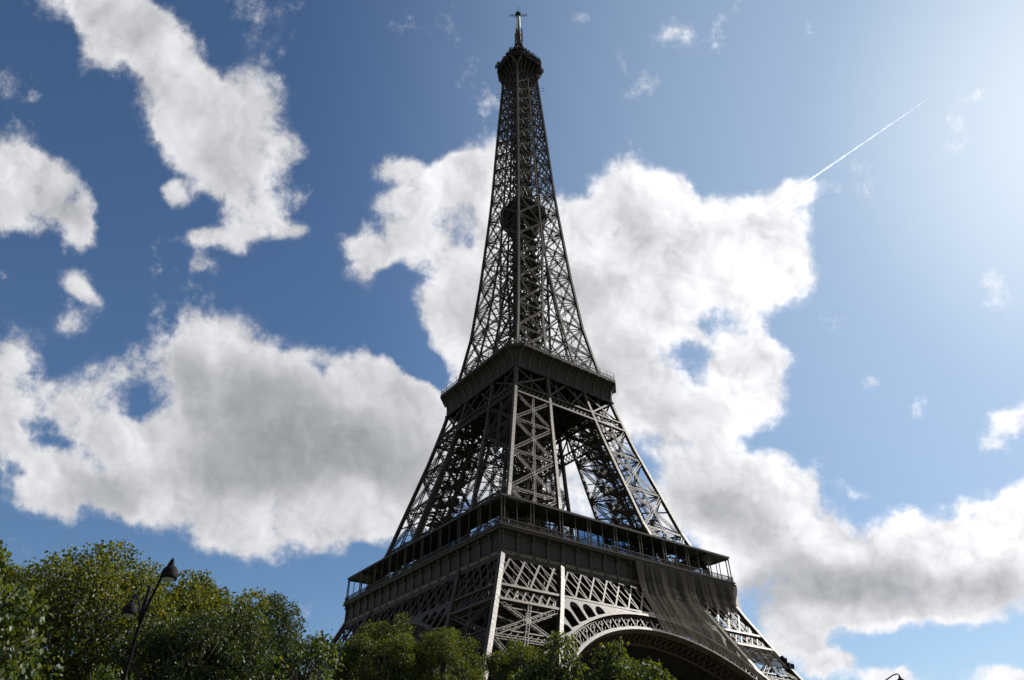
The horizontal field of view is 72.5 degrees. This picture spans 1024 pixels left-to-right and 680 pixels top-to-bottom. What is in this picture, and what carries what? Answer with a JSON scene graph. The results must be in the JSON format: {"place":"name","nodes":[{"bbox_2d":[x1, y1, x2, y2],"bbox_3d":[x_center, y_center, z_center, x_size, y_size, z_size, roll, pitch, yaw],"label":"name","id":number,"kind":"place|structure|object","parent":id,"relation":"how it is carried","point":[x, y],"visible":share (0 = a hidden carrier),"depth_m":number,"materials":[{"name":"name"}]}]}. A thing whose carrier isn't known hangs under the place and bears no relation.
{"place":"outdoors","nodes":[
{"label":"outdoors","id":0,"kind":"place"},
{"bbox_2d":[0,0,1023,679],"label":"sky","id":1,"kind":"structure","parent":0,"point":[242,242],"materials":[{"name":"blue"}]},
{"bbox_3d":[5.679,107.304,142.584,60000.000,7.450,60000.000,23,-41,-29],"label":"ground","id":2,"kind":"structure","parent":0,"visible":0},
{"bbox_2d":[0,544,51,666],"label":"plane tree","id":3,"kind":"object","parent":2,"relation":"on","point":[9,568],"visible":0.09,"depth_m":39.05,"materials":[{"name":"green plant"}]},
{"bbox_2d":[0,540,64,679],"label":"broadleaf tree","id":4,"kind":"object","parent":2,"relation":"on","point":[9,614],"visible":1,"depth_m":14.80,"materials":[{"name":"green plant"}]},
{"bbox_2d":[0,539,210,679],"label":"plane tree","id":5,"kind":"object","parent":2,"relation":"on","point":[96,597],"visible":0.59,"depth_m":35.47,"materials":[{"name":"green plant"}]},
{"bbox_2d":[87,662,135,679],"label":"broadleaf tree","id":6,"kind":"object","parent":2,"relation":"on","point":[109,675],"visible":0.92,"depth_m":18.09,"materials":[{"name":"green plant"}]},
{"bbox_2d":[121,558,177,679],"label":"street lamp","id":7,"kind":"object","parent":2,"relation":"on","point":[169,572],"visible":1,"depth_m":18.54,"materials":[{"name":"metal"}]},
{"bbox_2d":[106,596,282,679],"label":"dark tree","id":8,"kind":"object","parent":2,"relation":"on","point":[225,653],"visible":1,"depth_m":32.82,"materials":[{"name":"green plant"}]},
{"bbox_2d":[116,569,275,677],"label":"plane tree","id":9,"kind":"object","parent":2,"relation":"on","point":[210,594],"visible":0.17,"depth_m":41.84,"materials":[{"name":"green plant"}]},
{"bbox_2d":[226,590,320,676],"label":"dark tree","id":10,"kind":"object","parent":2,"relation":"on","point":[282,620],"visible":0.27,"depth_m":53.38,"materials":[{"name":"green plant"}]},
{"bbox_2d":[228,629,358,679],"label":"broadleaf tree","id":11,"kind":"object","parent":2,"relation":"on","point":[277,668],"visible":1,"depth_m":19.69,"materials":[{"name":"green plant"}]},
{"bbox_2d":[322,611,435,679],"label":"locust tree","id":12,"kind":"object","parent":2,"relation":"on","point":[393,645],"visible":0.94,"depth_m":43.19,"materials":[{"name":"green plant"}]},
{"bbox_2d":[398,626,489,679],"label":"locust tree","id":13,"kind":"object","parent":2,"relation":"on","point":[446,655],"visible":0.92,"depth_m":43.96,"materials":[{"name":"green plant"}]},
{"bbox_2d":[483,638,559,679],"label":"locust tree","id":14,"kind":"object","parent":2,"relation":"on","point":[513,661],"visible":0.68,"depth_m":35.80,"materials":[{"name":"green plant"}]},
{"bbox_2d":[508,630,590,679],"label":"broadleaf tree","id":15,"kind":"object","parent":2,"relation":"on","point":[540,669],"visible":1,"depth_m":21.75,"materials":[{"name":"green plant"}]},
{"bbox_2d":[312,12,802,679],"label":"lattice tower","id":16,"kind":"structure","parent":2,"relation":"on","point":[522,572],"depth_m":172.11,"materials":[{"name":"grey metal"}]},
{"bbox_2d":[636,561,763,679],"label":"safety net","id":17,"kind":"object","parent":16,"relation":"attached to","point":[677,601],"visible":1,"depth_m":150.48,"materials":[{"name":"grey fabric"}]},
{"bbox_2d":[721,593,763,646],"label":"safety net","id":18,"kind":"object","parent":16,"relation":"attached to","point":[738,605],"visible":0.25,"depth_m":165.67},
{"bbox_2d":[740,645,789,668],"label":"safety net","id":19,"kind":"object","parent":16,"relation":"attached to","point":[763,657],"visible":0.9,"depth_m":153.19,"materials":[{"name":"grey fabric"}]},
{"bbox_2d":[781,656,794,679],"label":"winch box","id":20,"kind":"object","parent":16,"relation":"attached to","point":[784,659],"visible":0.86,"depth_m":156.05,"materials":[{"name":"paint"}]},
{"bbox_2d":[585,636,676,679],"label":"broadleaf tree","id":21,"kind":"object","parent":2,"relation":"on","point":[617,666],"visible":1,"depth_m":20.92,"materials":[{"name":"green plant"}]},
{"bbox_2d":[886,673,903,679],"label":"street lamp","id":22,"kind":"object","parent":2,"relation":"on","point":[899,678],"visible":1,"depth_m":32.19,"materials":[{"name":"metal"}]}
]}

